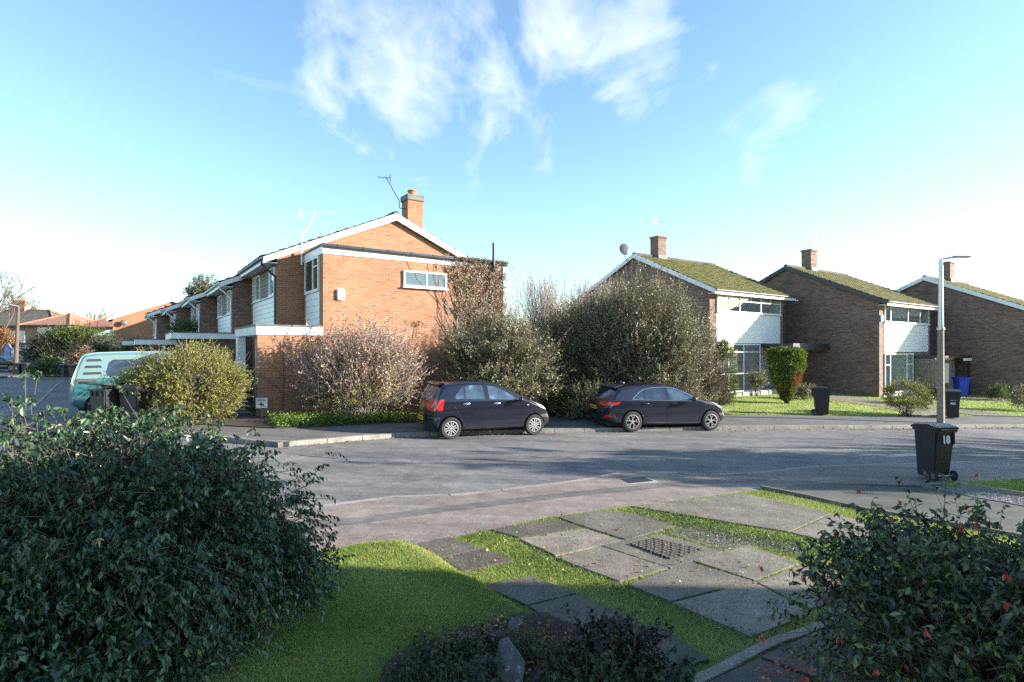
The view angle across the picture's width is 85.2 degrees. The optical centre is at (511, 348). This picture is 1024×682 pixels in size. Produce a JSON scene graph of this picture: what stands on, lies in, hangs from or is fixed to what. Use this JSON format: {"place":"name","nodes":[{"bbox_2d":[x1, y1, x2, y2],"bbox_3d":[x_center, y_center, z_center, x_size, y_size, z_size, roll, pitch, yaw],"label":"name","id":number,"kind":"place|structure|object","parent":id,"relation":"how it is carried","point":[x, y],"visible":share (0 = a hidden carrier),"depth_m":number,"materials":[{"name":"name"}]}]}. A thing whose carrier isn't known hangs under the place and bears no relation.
{"place":"outdoors","nodes":[
{"label":"outdoors","id":0,"kind":"place"},
{"bbox_2d":[0,404,251,432],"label":"driveway","id":1,"kind":"structure","parent":0,"point":[58,418],"depth_m":16.36,"materials":[{"name":"grey concrete"}]},
{"bbox_2d":[69,351,242,413],"bbox_3d":[-11.363,1.036,18.060,4.710,1.940,2.000,-1,1,-34],"label":"parked van","id":2,"kind":"object","parent":1,"relation":"on","point":[91,367],"visible":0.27,"depth_m":16.38,"materials":[{"name":"teal paint"}]},
{"bbox_2d":[15,534,523,681],"bbox_3d":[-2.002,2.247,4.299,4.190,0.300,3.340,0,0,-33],"label":"lawn","id":3,"kind":"structure","parent":0,"point":[146,670],"depth_m":4.44,"materials":[{"name":"green plant"}]},
{"bbox_2d":[0,370,355,681],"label":"fuchsia bush","id":4,"kind":"object","parent":3,"relation":"on","point":[162,539],"visible":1,"depth_m":3.74,"materials":[{"name":"green plant"}]},
{"bbox_2d":[0,352,563,414],"bbox_3d":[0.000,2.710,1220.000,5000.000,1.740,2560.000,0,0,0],"label":"ground","id":5,"kind":"structure","parent":0,"point":[250,405],"depth_m":21.16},
{"bbox_2d":[0,262,49,339],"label":"bare tree","id":6,"kind":"object","parent":5,"relation":"on","point":[5,295],"visible":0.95,"depth_m":70.93,"materials":[{"name":"brown plant"}]},
{"bbox_2d":[0,300,61,355],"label":"hipped house","id":7,"kind":"structure","parent":5,"relation":"on","point":[34,314],"depth_m":77.85,"materials":[{"name":"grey tile"}]},
{"bbox_2d":[27,353,69,377],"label":"garden bush","id":8,"kind":"object","parent":5,"relation":"on","point":[45,367],"visible":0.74,"depth_m":41.80,"materials":[{"name":"green plant"}]},
{"bbox_2d":[20,313,91,353],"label":"hipped house","id":9,"kind":"structure","parent":5,"relation":"on","point":[34,326],"depth_m":68.05,"materials":[{"name":"orange tile"}]},
{"bbox_2d":[3,316,121,371],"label":"evergreen hedge","id":10,"kind":"object","parent":5,"relation":"on","point":[72,337],"visible":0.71,"depth_m":48.88,"materials":[{"name":"green plant"}]},
{"bbox_2d":[90,335,120,352],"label":"garden bush","id":11,"kind":"object","parent":5,"relation":"on","point":[104,345],"visible":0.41,"depth_m":41.78,"materials":[{"name":"green plant"}]},
{"bbox_2d":[73,292,186,351],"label":"gabled house","id":12,"kind":"structure","parent":5,"relation":"on","point":[130,324],"depth_m":57.99,"materials":[{"name":"orange brick"}]},
{"bbox_2d":[121,302,190,350],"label":"terrace house","id":13,"kind":"structure","parent":5,"relation":"on","point":[174,311],"depth_m":30.27,"materials":[{"name":"red brick"}]},
{"bbox_2d":[144,302,177,338],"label":"terrace house","id":14,"kind":"structure","parent":5,"relation":"on","point":[159,321],"depth_m":34.02,"materials":[{"name":"red brick"}]},
{"bbox_2d":[177,271,221,300],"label":"pine tree","id":15,"kind":"object","parent":5,"relation":"on","point":[198,287],"visible":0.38,"depth_m":61.32,"materials":[{"name":"green plant"}]},
{"bbox_2d":[133,248,279,350],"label":"terrace house","id":16,"kind":"structure","parent":5,"relation":"on","point":[202,306],"depth_m":26.60,"materials":[{"name":"red brick"}]},
{"bbox_2d":[164,311,197,331],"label":"climbing plant","id":17,"kind":"object","parent":16,"relation":"attached to","point":[187,326],"visible":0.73,"depth_m":26.29,"materials":[{"name":"green plant"}]},
{"bbox_2d":[165,225,348,399],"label":"terrace house","id":18,"kind":"structure","parent":5,"relation":"on","point":[232,294],"depth_m":22.99,"materials":[{"name":"red brick"}]},
{"bbox_2d":[234,175,507,415],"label":"terrace house","id":19,"kind":"structure","parent":5,"relation":"on","point":[362,268],"depth_m":19.28,"materials":[{"name":"orange brick"}]},
{"bbox_2d":[304,256,319,293],"bbox_3d":[-6.714,-2.450,18.666,0.071,1.100,1.660,0,0,-34],"label":"window","id":20,"kind":"structure","parent":19,"relation":"in","point":[312,266],"depth_m":18.48,"materials":[{"name":"white paint"}]},
{"bbox_2d":[402,270,448,290],"bbox_3d":[-3.040,-2.407,19.654,1.740,0.605,0.130,0,0,-34],"label":"window","id":21,"kind":"structure","parent":19,"relation":"in","point":[410,280],"depth_m":19.63,"materials":[{"name":"white paint"}]},
{"bbox_2d":[409,253,521,378],"bbox_3d":[-1.517,-0.864,20.558,4.801,5.242,0.416,0,0,-34],"label":"creeper","id":22,"kind":"object","parent":19,"relation":"attached to","point":[480,274],"visible":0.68,"depth_m":20.71,"materials":[{"name":"brown plant"}]},
{"bbox_2d":[23,380,1023,446],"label":"kerb","id":23,"kind":"structure","parent":5,"relation":"on","point":[415,434],"depth_m":16.33,"materials":[{"name":"concrete"}]},
{"bbox_2d":[554,373,615,419],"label":"shrub","id":24,"kind":"object","parent":5,"relation":"on","point":[576,391],"visible":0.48,"depth_m":18.51,"materials":[{"name":"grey plant"}]},
{"bbox_2d":[280,460,1023,512],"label":"kerb","id":25,"kind":"structure","parent":5,"relation":"on","point":[474,492],"depth_m":10.20,"materials":[{"name":"concrete"}]},
{"bbox_2d":[576,221,828,395],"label":"brick house","id":26,"kind":"structure","parent":5,"relation":"on","point":[749,313],"depth_m":30.05,"materials":[{"name":"tile"}]},
{"bbox_2d":[716,344,759,393],"bbox_3d":[11.902,1.022,29.115,3.860,2.545,0.130,0,0,-34],"label":"window","id":27,"kind":"structure","parent":26,"relation":"in","point":[750,357],"depth_m":29.45,"materials":[{"name":"white paint"}]},
{"bbox_2d":[716,294,781,315],"bbox_3d":[12.734,-2.343,29.687,5.880,0.995,0.130,0,0,-34],"label":"window","id":28,"kind":"structure","parent":26,"relation":"in","point":[725,303],"depth_m":29.60,"materials":[{"name":"white paint"}]},
{"bbox_2d":[760,229,971,396],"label":"brick house","id":29,"kind":"structure","parent":5,"relation":"on","point":[875,337],"depth_m":31.14,"materials":[{"name":"brown brick"}]},
{"bbox_2d":[883,353,913,393],"bbox_3d":[21.218,1.342,30.464,3.680,2.145,0.130,0,0,-34],"label":"window","id":30,"kind":"structure","parent":29,"relation":"in","point":[895,365],"depth_m":30.46,"materials":[{"name":"white paint"}]},
{"bbox_2d":[883,306,929,324],"bbox_3d":[22.124,-1.872,31.087,5.880,0.995,0.130,0,0,-34],"label":"window","id":31,"kind":"structure","parent":29,"relation":"in","point":[898,315],"depth_m":30.97,"materials":[{"name":"white paint"}]},
{"bbox_2d":[896,246,1023,396],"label":"brick house","id":32,"kind":"structure","parent":5,"relation":"on","point":[984,328],"depth_m":32.55,"materials":[{"name":"brown tile"}]},
{"bbox_2d":[67,397,731,428],"bbox_3d":[-1.567,2.302,21.843,24.416,0.705,9.565,0,0,-23],"label":"garden bed","id":33,"kind":"object","parent":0,"point":[246,420],"visible":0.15,"depth_m":15.74,"materials":[{"name":"green plant"}]},
{"bbox_2d":[86,329,258,425],"bbox_3d":[-9.026,0.781,15.076,4.461,2.568,3.375,0,0,0],"label":"golden shrub","id":34,"kind":"object","parent":33,"relation":"on","point":[188,362],"visible":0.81,"depth_m":14.49,"materials":[{"name":"yellow plant"}]},
{"bbox_2d":[266,410,417,426],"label":"ground ivy","id":35,"kind":"object","parent":33,"relation":"on","point":[311,421],"visible":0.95,"depth_m":15.83,"materials":[{"name":"green plant"}]},
{"bbox_2d":[283,301,436,423],"bbox_3d":[-4.545,0.294,17.147,4.567,3.830,3.554,0,0,0],"label":"deciduous shrub","id":36,"kind":"object","parent":33,"relation":"on","point":[327,375],"visible":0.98,"depth_m":16.57,"materials":[{"name":"brown plant"}]},
{"bbox_2d":[417,298,576,414],"bbox_3d":[-0.474,0.424,18.618,5.270,4.262,4.048,0,0,0],"label":"cotoneaster","id":37,"kind":"object","parent":33,"relation":"on","point":[509,345],"visible":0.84,"depth_m":18.17,"materials":[{"name":"green plant"}]},
{"bbox_2d":[503,256,566,340],"bbox_3d":[1.237,-0.946,24.945,3.693,6.413,3.247,0,0,0],"label":"bare shrub","id":38,"kind":"object","parent":33,"relation":"on","point":[530,287],"visible":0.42,"depth_m":24.76,"materials":[{"name":"brown plant"}]},
{"bbox_2d":[523,265,578,351],"bbox_3d":[1.804,-0.662,24.050,3.188,5.930,2.835,0,0,0],"label":"bare shrub","id":39,"kind":"object","parent":33,"relation":"on","point":[548,304],"visible":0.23,"depth_m":23.76,"materials":[{"name":"brown plant"}]},
{"bbox_2d":[524,346,596,416],"bbox_3d":[1.587,1.312,19.650,2.899,2.857,2.724,0,0,0],"label":"evergreen shrub","id":40,"kind":"object","parent":33,"relation":"on","point":[574,375],"visible":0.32,"depth_m":19.28,"materials":[{"name":"green plant"}]},
{"bbox_2d":[539,381,585,417],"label":"shrub","id":41,"kind":"object","parent":33,"relation":"on","point":[554,401],"visible":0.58,"depth_m":19.00,"materials":[{"name":"green plant"}]},
{"bbox_2d":[521,287,621,406],"bbox_3d":[2.273,0.084,21.913,4.892,5.001,4.266,0,0,0],"label":"cotoneaster","id":42,"kind":"object","parent":33,"relation":"on","point":[556,334],"visible":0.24,"depth_m":21.18,"materials":[{"name":"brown plant"}]},
{"bbox_2d":[536,256,726,407],"bbox_3d":[4.433,-0.125,20.865,6.971,6.592,5.737,0,0,0],"label":"cotoneaster","id":43,"kind":"object","parent":33,"relation":"on","point":[631,334],"visible":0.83,"depth_m":19.71,"materials":[{"name":"green plant"}]},
{"bbox_2d":[673,339,744,408],"bbox_3d":[7.244,0.918,21.054,3.061,3.083,3.405,0,0,0],"label":"shrub","id":44,"kind":"object","parent":33,"relation":"on","point":[707,387],"visible":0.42,"depth_m":20.95,"materials":[{"name":"green plant"}]},
{"bbox_2d":[0,377,1023,512],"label":"road","id":45,"kind":"structure","parent":0,"point":[376,468],"depth_m":12.90,"materials":[{"name":"grey asphalt"}]},
{"bbox_2d":[418,373,548,438],"bbox_3d":[-0.782,1.550,15.928,3.765,1.722,2.147,1,0,-25],"label":"parked car","id":46,"kind":"object","parent":45,"relation":"on","point":[451,409],"visible":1,"depth_m":15.04,"materials":[{"name":"blue paint"}]},
{"bbox_2d":[588,382,724,431],"bbox_3d":[4.587,1.784,17.723,4.324,1.465,2.267,1,0,-14],"label":"parked car","id":47,"kind":"object","parent":45,"relation":"on","point":[631,406],"visible":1,"depth_m":16.84,"materials":[{"name":"blue paint"}]},
{"bbox_2d":[0,0,1023,336],"label":"sky","id":48,"kind":"structure","parent":0,"point":[146,146],"materials":[{"name":"blue"}]},
{"bbox_2d":[26,380,1023,447],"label":"pavement","id":49,"kind":"structure","parent":0,"point":[57,395],"depth_m":18.62,"materials":[{"name":"grey concrete"}]},
{"bbox_2d":[86,382,124,425],"bbox_3d":[-10.093,1.384,13.977,0.600,1.116,0.795,0,0,15],"label":"wheelie bin","id":50,"kind":"object","parent":49,"relation":"on","point":[98,396],"visible":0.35,"depth_m":13.69,"materials":[{"name":"black plastic"}]},
{"bbox_2d":[115,383,157,423],"bbox_3d":[-9.445,1.407,14.078,0.600,1.045,0.796,0,0,10],"label":"wheelie bin","id":51,"kind":"object","parent":49,"relation":"on","point":[134,403],"visible":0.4,"depth_m":13.78,"materials":[{"name":"black plastic"}]},
{"bbox_2d":[649,367,721,400],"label":"shrub","id":52,"kind":"object","parent":49,"relation":"on","point":[700,393],"visible":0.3,"depth_m":19.06,"materials":[{"name":"green plant"}]},
{"bbox_2d":[945,389,961,417],"bbox_3d":[17.446,2.178,22.099,0.538,1.125,0.714,0,0,30],"label":"wheelie bin","id":53,"kind":"object","parent":49,"relation":"on","point":[952,400],"visible":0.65,"depth_m":21.86,"materials":[{"name":"black plastic"}]},
{"bbox_2d":[937,255,970,422],"bbox_3d":[15.948,-0.283,20.094,1.129,6.136,0.251,0,0,6],"label":"street lamp","id":54,"kind":"object","parent":49,"relation":"on","point":[942,372],"visible":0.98,"depth_m":20.07,"materials":[{"name":"grey metal"}]},
{"bbox_2d":[272,461,1023,549],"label":"pavement","id":55,"kind":"structure","parent":0,"point":[437,525],"depth_m":8.82,"materials":[{"name":"concrete"}]},
{"bbox_2d":[290,478,767,530],"bbox_3d":[0.887,2.352,8.868,8.590,0.181,0.550,0,0,-25],"label":"pavement patch","id":56,"kind":"object","parent":55,"relation":"on","point":[353,520],"visible":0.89,"depth_m":8.55,"materials":[{"name":"grey concrete"}]},
{"bbox_2d":[910,423,958,481],"bbox_3d":[8.162,1.976,10.749,0.476,1.075,0.631,0,0,-8],"label":"wheelie bin","id":57,"kind":"object","parent":55,"relation":"on","point":[934,443],"visible":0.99,"depth_m":10.58,"materials":[{"name":"black plastic"}]},
{"bbox_2d":[455,489,1020,681],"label":"lawn","id":58,"kind":"structure","parent":0,"point":[709,664],"depth_m":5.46,"materials":[{"name":"green plant"}]},
{"bbox_2d":[414,537,480,557],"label":"paving slab","id":59,"kind":"structure","parent":58,"relation":"on","point":[450,548],"depth_m":6.51,"materials":[{"name":"grey concrete"}]},
{"bbox_2d":[442,548,513,572],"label":"paving slab","id":60,"kind":"structure","parent":58,"relation":"on","point":[465,558],"depth_m":6.10,"materials":[{"name":"grey concrete"}]},
{"bbox_2d":[380,612,651,681],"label":"soil","id":61,"kind":"structure","parent":58,"relation":"on","point":[393,660],"depth_m":4.42,"materials":[{"name":"brown soil"}]},
{"bbox_2d":[377,649,494,681],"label":"plant","id":62,"kind":"object","parent":61,"relation":"on","point":[417,677],"visible":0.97,"depth_m":3.64,"materials":[{"name":"green plant"}]},
{"bbox_2d":[396,614,504,681],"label":"plant","id":63,"kind":"object","parent":61,"relation":"on","point":[446,658],"visible":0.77,"depth_m":3.87,"materials":[{"name":"green plant"}]},
{"bbox_2d":[433,624,482,656],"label":"plant","id":64,"kind":"object","parent":61,"relation":"on","point":[471,634],"visible":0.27,"depth_m":4.20,"materials":[{"name":"green plant"}]},
{"bbox_2d":[472,614,508,648],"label":"plant","id":65,"kind":"object","parent":61,"relation":"on","point":[488,634],"visible":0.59,"depth_m":4.31,"materials":[{"name":"brown plant"}]},
{"bbox_2d":[494,637,525,681],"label":"rock","id":66,"kind":"object","parent":61,"relation":"on","point":[513,661],"visible":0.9,"depth_m":3.91,"materials":[{"name":"stone"}]},
{"bbox_2d":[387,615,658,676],"bbox_3d":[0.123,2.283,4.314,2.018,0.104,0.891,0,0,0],"label":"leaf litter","id":67,"kind":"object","parent":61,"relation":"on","point":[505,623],"visible":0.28,"depth_m":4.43,"materials":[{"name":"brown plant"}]},
{"bbox_2d":[485,611,563,667],"bbox_3d":[0.115,2.217,4.216,0.636,0.296,0.513,0,0,36],"label":"shrub","id":68,"kind":"object","parent":61,"relation":"on","point":[526,639],"visible":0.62,"depth_m":4.22,"materials":[{"name":"green plant"}]},
{"bbox_2d":[521,638,696,681],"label":"trailing shrub","id":69,"kind":"object","parent":61,"relation":"on","point":[598,674],"visible":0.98,"depth_m":3.54,"materials":[{"name":"green plant"}]},
{"bbox_2d":[533,603,696,681],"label":"purple shrub","id":70,"kind":"object","parent":61,"relation":"on","point":[612,636],"visible":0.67,"depth_m":3.89,"materials":[{"name":"black plant"}]},
{"bbox_2d":[485,576,575,606],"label":"paving slab","id":71,"kind":"structure","parent":58,"relation":"on","point":[523,588],"depth_m":5.35,"materials":[{"name":"grey concrete"}]},
{"bbox_2d":[491,518,581,538],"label":"paving slab","id":72,"kind":"structure","parent":58,"relation":"on","point":[537,526],"depth_m":7.22,"materials":[{"name":"grey concrete"}]},
{"bbox_2d":[520,528,622,556],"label":"paving slab","id":73,"kind":"structure","parent":58,"relation":"on","point":[588,537],"depth_m":6.76,"materials":[{"name":"grey concrete"}]},
{"bbox_2d":[529,594,628,625],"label":"paving slab","id":74,"kind":"structure","parent":58,"relation":"on","point":[574,602],"depth_m":5.00,"materials":[{"name":"grey concrete"}]},
{"bbox_2d":[557,546,667,582],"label":"paving slab","id":75,"kind":"structure","parent":58,"relation":"on","point":[607,559],"depth_m":6.07,"materials":[{"name":"grey concrete"}]},
{"bbox_2d":[435,498,797,629],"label":"leaf litter","id":76,"kind":"object","parent":58,"relation":"on","point":[639,577],"visible":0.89,"depth_m":5.89,"materials":[{"name":"brown plant"}]},
{"bbox_2d":[559,510,676,538],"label":"paving slab","id":77,"kind":"structure","parent":58,"relation":"on","point":[611,518],"depth_m":7.50,"materials":[{"name":"grey concrete"}]},
{"bbox_2d":[602,534,721,568],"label":"paving slab","id":78,"kind":"structure","parent":58,"relation":"on","point":[649,556],"depth_m":6.48,"materials":[{"name":"grey concrete"}]},
{"bbox_2d":[629,537,703,558],"bbox_3d":[1.839,2.348,6.627,0.643,0.028,0.587,0,0,-33],"label":"manhole cover","id":79,"kind":"object","parent":78,"relation":"in","point":[668,549],"visible":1,"depth_m":6.56,"materials":[{"name":"metal"}]},
{"bbox_2d":[629,625,708,669],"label":"paving slab","id":80,"kind":"structure","parent":58,"relation":"on","point":[686,649],"depth_m":4.33,"materials":[{"name":"grey concrete"}]},
{"bbox_2d":[629,562,751,602],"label":"paving slab","id":81,"kind":"structure","parent":58,"relation":"on","point":[702,583],"depth_m":5.62,"materials":[{"name":"grey concrete"}]},
{"bbox_2d":[425,490,1016,670],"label":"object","id":82,"kind":"structure","parent":58,"relation":"on","point":[772,493],"depth_m":6.21,"materials":[{"name":"green plant"}]},
{"bbox_2d":[624,507,824,559],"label":"weeds","id":83,"kind":"object","parent":58,"relation":"on","point":[729,532],"visible":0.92,"depth_m":7.26,"materials":[{"name":"green plant"}]},
{"bbox_2d":[631,493,830,532],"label":"paving slab","id":84,"kind":"structure","parent":58,"relation":"on","point":[719,504],"depth_m":8.21,"materials":[{"name":"grey concrete"}]},
{"bbox_2d":[666,525,802,555],"bbox_3d":[2.763,2.414,6.890,1.669,0.060,0.773,0,0,31],"label":"moss patch","id":85,"kind":"object","parent":58,"relation":"on","point":[688,532],"visible":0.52,"depth_m":6.96,"materials":[{"name":"green plant"}]},
{"bbox_2d":[674,582,807,638],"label":"paving slab","id":86,"kind":"structure","parent":58,"relation":"on","point":[748,621],"depth_m":5.08,"materials":[{"name":"grey concrete"}]},
{"bbox_2d":[694,546,798,581],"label":"paving slab","id":87,"kind":"structure","parent":58,"relation":"on","point":[734,557],"depth_m":6.20,"materials":[{"name":"grey concrete"}]},
{"bbox_2d":[709,658,817,681],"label":"paving slab","id":88,"kind":"structure","parent":58,"relation":"on","point":[748,672],"depth_m":4.04,"materials":[{"name":"grey concrete"}]},
{"bbox_2d":[693,614,853,681],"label":"edging stone","id":89,"kind":"object","parent":58,"relation":"on","point":[735,661],"visible":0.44,"depth_m":4.32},
{"bbox_2d":[758,565,845,608],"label":"paving slab","id":90,"kind":"structure","parent":58,"relation":"on","point":[780,578],"depth_m":5.62,"materials":[{"name":"grey concrete"}]},
{"bbox_2d":[761,629,886,681],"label":"paving slab","id":91,"kind":"structure","parent":58,"relation":"on","point":[772,656],"depth_m":4.27,"materials":[{"name":"grey concrete"}]},
{"bbox_2d":[792,514,897,545],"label":"paving slab","id":92,"kind":"structure","parent":58,"relation":"on","point":[808,530],"depth_m":7.45,"materials":[{"name":"grey concrete"}]},
{"bbox_2d":[753,469,1023,681],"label":"fuchsia bush","id":93,"kind":"object","parent":58,"relation":"on","point":[943,607],"visible":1,"depth_m":3.30,"materials":[{"name":"green plant"}]},
{"bbox_2d":[760,485,1021,536],"bbox_3d":[5.867,2.469,8.065,0.224,0.164,4.485,0,0,-45],"label":"edging stone","id":94,"kind":"object","parent":58,"relation":"on","point":[808,496],"visible":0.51,"depth_m":8.76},
{"bbox_2d":[706,392,1023,415],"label":"lawn","id":95,"kind":"structure","parent":0,"point":[728,409],"depth_m":24.07,"materials":[{"name":"green plant"}]},
{"bbox_2d":[709,337,741,404],"bbox_3d":[9.160,0.984,23.971,1.323,3.136,1.464,0,0,-25],"label":"conifer","id":96,"kind":"object","parent":95,"relation":"on","point":[729,354],"visible":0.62,"depth_m":23.80,"materials":[{"name":"green plant"}]},
{"bbox_2d":[741,367,769,395],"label":"bush","id":97,"kind":"object","parent":95,"relation":"on","point":[757,378],"visible":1,"depth_m":28.10,"materials":[{"name":"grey plant"}]},
{"bbox_2d":[766,346,807,403],"bbox_3d":[12.439,1.159,25.205,1.822,2.704,1.864,0,0,0],"label":"conifer","id":98,"kind":"object","parent":95,"relation":"on","point":[787,389],"visible":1,"depth_m":24.83,"materials":[{"name":"plant"}]},
{"bbox_2d":[810,386,830,414],"bbox_3d":[11.957,2.027,21.587,0.686,1.105,0.517,0,0,22],"label":"wheelie bin","id":99,"kind":"object","parent":95,"relation":"on","point":[820,395],"visible":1,"depth_m":21.40,"materials":[{"name":"black plastic"}]},
{"bbox_2d":[879,377,936,415],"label":"round shrub","id":100,"kind":"object","parent":95,"relation":"on","point":[888,391],"visible":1,"depth_m":22.10,"materials":[{"name":"green plant"}]},
{"bbox_2d":[983,382,1014,401],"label":"bush","id":101,"kind":"object","parent":95,"relation":"on","point":[996,391],"visible":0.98,"depth_m":29.44,"materials":[{"name":"green plant"}]},
{"bbox_2d":[812,393,959,415],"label":"path","id":102,"kind":"structure","parent":0,"point":[851,399],"depth_m":26.29,"materials":[{"name":"concrete"}]},
{"bbox_2d":[768,484,1023,532],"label":"driveway","id":103,"kind":"structure","parent":0,"point":[889,497],"depth_m":9.06,"materials":[{"name":"grey concrete"}]},
{"bbox_2d":[960,482,1023,496],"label":"edging board","id":104,"kind":"object","parent":103,"relation":"on","point":[996,489],"visible":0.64,"depth_m":9.74,"materials":[{"name":"concrete"}]},
{"bbox_2d":[922,485,1023,506],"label":"gravel","id":105,"kind":"structure","parent":0,"point":[983,497],"depth_m":9.45,"materials":[{"name":"grey gravel"}]},
{"bbox_2d":[950,478,1023,491],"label":"grass","id":106,"kind":"structure","parent":0,"point":[1015,486],"depth_m":10.13,"materials":[{"name":"green plant"}]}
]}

